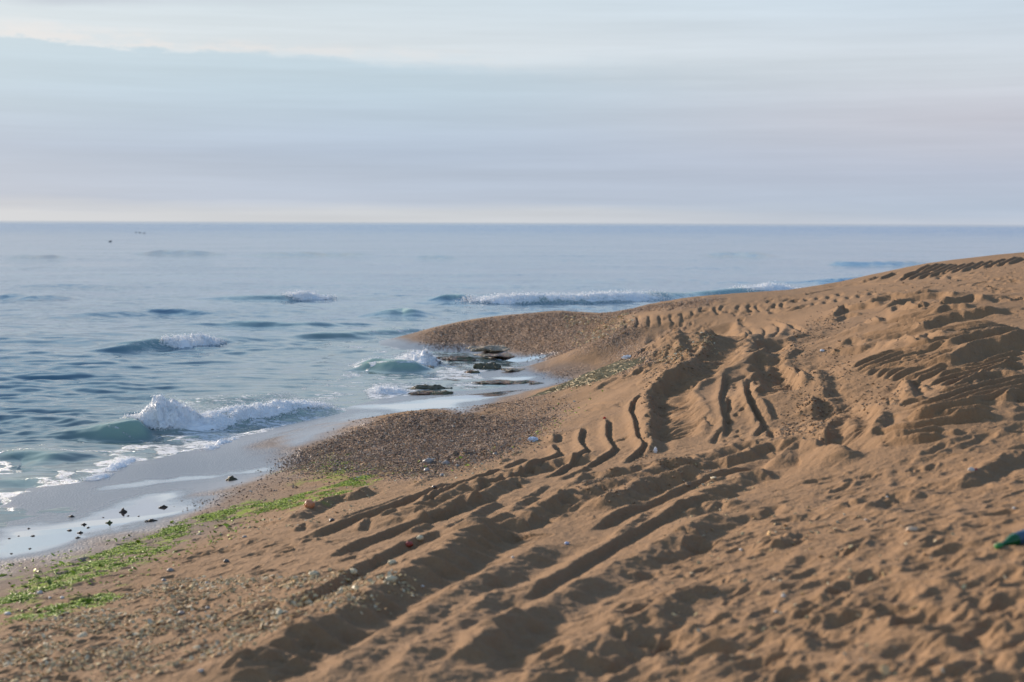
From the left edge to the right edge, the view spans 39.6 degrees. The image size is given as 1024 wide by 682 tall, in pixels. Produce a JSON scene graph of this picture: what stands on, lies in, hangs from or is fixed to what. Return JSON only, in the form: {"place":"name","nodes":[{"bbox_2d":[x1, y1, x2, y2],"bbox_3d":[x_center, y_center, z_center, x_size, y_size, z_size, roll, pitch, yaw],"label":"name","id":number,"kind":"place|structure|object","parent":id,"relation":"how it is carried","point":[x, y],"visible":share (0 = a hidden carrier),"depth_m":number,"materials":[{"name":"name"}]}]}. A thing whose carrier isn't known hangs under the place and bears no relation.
{"place":"outdoors","nodes":[
{"label":"outdoors","id":0,"kind":"place"},
{"bbox_2d":[0,252,1023,681],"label":"beach","id":1,"kind":"structure","parent":0,"point":[600,598],"depth_m":10.18,"materials":[{"name":"brown sand"}]},
{"bbox_2d":[0,458,380,623],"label":"green algae","id":2,"kind":"object","parent":1,"relation":"on","point":[166,531],"visible":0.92,"depth_m":11.84,"materials":[{"name":"green plant"}]},
{"bbox_2d":[226,475,236,480],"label":"rock","id":3,"kind":"object","parent":1,"relation":"on","point":[231,478],"visible":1,"depth_m":16.18,"materials":[{"name":"grey stone"}]},
{"bbox_2d":[0,374,613,621],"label":"algae scraps","id":4,"kind":"object","parent":1,"relation":"on","point":[73,571],"visible":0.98,"depth_m":11.50,"materials":[{"name":"green plant"}]},
{"bbox_2d":[304,600,312,604],"bbox_3d":[-1.196,1.536,8.342,0.056,0.035,0.038,-1,5,-11],"label":"shell","id":5,"kind":"object","parent":1,"relation":"on","point":[307,602],"visible":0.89,"depth_m":8.33},
{"bbox_2d":[304,500,314,507],"bbox_3d":[-1.785,1.443,12.538,0.096,0.087,0.076,-1,5,-17],"label":"shell","id":6,"kind":"object","parent":1,"relation":"on","point":[309,503],"visible":1,"depth_m":12.51},
{"bbox_2d":[308,570,318,575],"bbox_3d":[-1.274,1.500,9.157,0.074,0.047,0.057,-3,6,-31],"label":"shell","id":7,"kind":"object","parent":1,"relation":"on","point":[313,573],"visible":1,"depth_m":9.14},
{"bbox_2d":[350,568,356,574],"bbox_3d":[-0.997,1.443,8.902,0.065,0.040,0.044,4,6,40],"label":"shell","id":8,"kind":"object","parent":1,"relation":"on","point":[353,571],"visible":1,"depth_m":8.88},
{"bbox_2d":[385,575,397,582],"bbox_3d":[-0.711,1.405,8.380,0.079,0.050,0.060,-2,5,-20],"label":"shell","id":9,"kind":"object","parent":1,"relation":"on","point":[392,578],"visible":0.86,"depth_m":8.36},
{"bbox_2d":[388,559,395,564],"bbox_3d":[-0.760,1.403,9.005,0.048,0.038,0.064,4,6,37],"label":"shell","id":10,"kind":"object","parent":1,"relation":"on","point":[393,561],"visible":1,"depth_m":8.99},
{"bbox_2d":[405,541,412,546],"bbox_3d":[-0.703,1.383,9.674,0.059,0.042,0.047,-1,5,-17],"label":"shell","id":11,"kind":"object","parent":1,"relation":"on","point":[408,544],"visible":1,"depth_m":9.66},
{"bbox_2d":[416,535,423,540],"bbox_3d":[-0.634,1.359,9.812,0.050,0.042,0.066,3,5,26],"label":"shell","id":12,"kind":"object","parent":1,"relation":"on","point":[419,537],"visible":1,"depth_m":9.79},
{"bbox_2d":[422,458,433,463],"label":"stone","id":13,"kind":"object","parent":1,"relation":"on","point":[428,460],"visible":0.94,"depth_m":14.55,"materials":[{"name":"white stone"}]},
{"bbox_2d":[408,390,453,394],"bbox_3d":[-1.409,0.908,24.605,0.796,0.101,0.441,0,5,0],"label":"rock","id":14,"kind":"object","parent":1,"relation":"on","point":[432,392],"visible":0.95,"depth_m":24.52,"materials":[{"name":"grey stone"}]},
{"bbox_2d":[410,384,451,389],"bbox_3d":[-1.498,0.856,25.525,0.868,0.152,0.383,0,5,-3],"label":"rock","id":15,"kind":"object","parent":1,"relation":"on","point":[429,387],"visible":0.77,"depth_m":25.43,"materials":[{"name":"grey stone"}]},
{"bbox_2d":[181,298,720,514],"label":"shell gravel","id":16,"kind":"structure","parent":1,"relation":"on","point":[444,441],"depth_m":17.26,"materials":[{"name":"gravel"}]},
{"bbox_2d":[436,356,475,360],"bbox_3d":[-1.254,0.401,31.035,0.928,0.144,0.699,0,5,0],"label":"rock","id":17,"kind":"object","parent":1,"relation":"on","point":[458,358],"visible":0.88,"depth_m":30.92,"materials":[{"name":"grey stone"}]},
{"bbox_2d":[464,370,479,372],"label":"rock","id":18,"kind":"object","parent":1,"relation":"on","point":[471,371],"visible":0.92,"depth_m":28.14,"materials":[{"name":"grey stone"}]},
{"bbox_2d":[473,362,500,369],"bbox_3d":[-0.506,0.557,29.043,0.584,0.262,0.433,0,5,0],"label":"rock","id":19,"kind":"object","parent":1,"relation":"on","point":[492,365],"visible":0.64,"depth_m":28.98,"materials":[{"name":"grey stone"}]},
{"bbox_2d":[466,345,509,351],"bbox_3d":[-0.372,0.168,32.293,1.355,0.153,0.957,0,5,0],"label":"rock","id":20,"kind":"object","parent":1,"relation":"on","point":[495,348],"visible":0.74,"depth_m":32.04,"materials":[{"name":"grey stone"}]},
{"bbox_2d":[475,353,515,357],"bbox_3d":[-0.175,0.313,31.354,1.329,0.068,0.773,0,5,0],"label":"rock","id":21,"kind":"object","parent":1,"relation":"on","point":[509,355],"visible":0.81,"depth_m":31.14,"materials":[{"name":"grey stone"}]},
{"bbox_2d":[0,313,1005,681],"bbox_3d":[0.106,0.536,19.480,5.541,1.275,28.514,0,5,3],"label":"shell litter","id":22,"kind":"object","parent":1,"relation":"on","point":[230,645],"visible":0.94,"depth_m":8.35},
{"bbox_2d":[472,379,536,384],"bbox_3d":[-0.035,0.768,26.447,1.441,0.064,0.616,0,5,-3],"label":"rock","id":23,"kind":"object","parent":1,"relation":"on","point":[500,381],"visible":0.97,"depth_m":26.34,"materials":[{"name":"grey stone"}]},
{"bbox_2d":[500,368,524,371],"bbox_3d":[0.098,0.575,28.008,0.592,0.074,0.415,-1,5,-11],"label":"rock","id":24,"kind":"object","parent":1,"relation":"on","point":[512,370],"visible":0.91,"depth_m":27.91,"materials":[{"name":"grey stone"}]},
{"bbox_2d":[528,437,537,441],"bbox_3d":[0.222,1.040,15.010,0.108,0.062,0.079,2,5,15],"label":"plastic scrap","id":25,"kind":"object","parent":1,"relation":"on","point":[531,439],"visible":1,"depth_m":14.99,"materials":[{"name":"plastic"}]},
{"bbox_2d":[528,359,625,397],"bbox_3d":[0.931,0.515,19.992,1.517,0.669,1.149,0,5,0],"label":"seaweed heap","id":26,"kind":"object","parent":1,"relation":"on","point":[572,382],"visible":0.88,"depth_m":19.80,"materials":[{"name":"beige plant"}]},
{"bbox_2d":[571,355,649,388],"bbox_3d":[1.351,0.405,19.424,1.098,0.453,0.993,0,5,0],"label":"seaweed heap","id":27,"kind":"object","parent":1,"relation":"on","point":[616,369],"visible":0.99,"depth_m":19.32,"materials":[{"name":"beige plant"}]},
{"bbox_2d":[576,262,1023,515],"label":"sand clods","id":28,"kind":"object","parent":1,"relation":"on","point":[786,434],"visible":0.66,"depth_m":13.48,"materials":[{"name":"brown sand"}]},
{"bbox_2d":[906,526,917,531],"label":"pebble","id":29,"kind":"object","parent":1,"relation":"on","point":[910,529],"visible":1,"depth_m":7.50,"materials":[{"name":"beige stone"}]},
{"bbox_2d":[968,467,976,471],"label":"shell","id":30,"kind":"object","parent":1,"relation":"on","point":[970,469],"visible":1,"depth_m":9.10,"materials":[{"name":"white stone"}]},
{"bbox_2d":[994,529,1023,548],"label":"bottle","id":31,"kind":"object","parent":1,"relation":"on","point":[1016,538],"visible":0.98,"depth_m":6.69,"materials":[{"name":"green glass"}]},
{"bbox_2d":[0,221,1023,527],"bbox_3d":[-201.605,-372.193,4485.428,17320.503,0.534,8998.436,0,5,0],"label":"water","id":32,"kind":"structure","parent":0,"point":[88,309],"depth_m":59.61,"materials":[{"name":"blue liquid"}]},
{"bbox_2d":[80,456,146,481],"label":"breaking wave","id":33,"kind":"object","parent":32,"relation":"on","point":[121,463],"visible":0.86,"depth_m":17.17,"materials":[{"name":"white liquid"}]},
{"bbox_2d":[152,330,226,348],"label":"breaking wave","id":34,"kind":"object","parent":32,"relation":"on","point":[182,341],"visible":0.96,"depth_m":34.10,"materials":[{"name":"white liquid"}]},
{"bbox_2d":[189,431,240,450],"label":"breaking wave","id":35,"kind":"object","parent":32,"relation":"on","point":[220,442],"visible":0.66,"depth_m":18.89,"materials":[{"name":"white liquid"}]},
{"bbox_2d":[114,379,347,430],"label":"breaking wave","id":36,"kind":"object","parent":32,"relation":"on","point":[160,411],"visible":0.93,"depth_m":20.73,"materials":[{"name":"white liquid"}]},
{"bbox_2d":[265,290,334,300],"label":"breaking wave","id":37,"kind":"object","parent":32,"relation":"on","point":[302,295],"visible":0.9,"depth_m":54.26,"materials":[{"name":"white liquid"}]},
{"bbox_2d":[349,357,378,365],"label":"breaking wave","id":38,"kind":"object","parent":32,"relation":"on","point":[360,362],"visible":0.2,"depth_m":29.56,"materials":[{"name":"white liquid"}]},
{"bbox_2d":[361,380,413,394],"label":"breaking wave","id":39,"kind":"object","parent":32,"relation":"on","point":[382,389],"visible":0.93,"depth_m":24.86,"materials":[{"name":"white liquid"}]},
{"bbox_2d":[391,337,467,365],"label":"breaking wave","id":40,"kind":"object","parent":32,"relation":"on","point":[425,357],"visible":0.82,"depth_m":30.00,"materials":[{"name":"white liquid"}]},
{"bbox_2d":[455,288,673,304],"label":"breaking wave","id":41,"kind":"object","parent":32,"relation":"on","point":[590,296],"visible":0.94,"depth_m":53.40,"materials":[{"name":"white liquid"}]},
{"bbox_2d":[732,281,800,291],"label":"breaking wave","id":42,"kind":"object","parent":32,"relation":"on","point":[766,286],"visible":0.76,"depth_m":60.84,"materials":[{"name":"white liquid"}]},
{"bbox_2d":[0,0,1023,224],"label":"sky","id":43,"kind":"structure","parent":0,"point":[440,111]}
]}

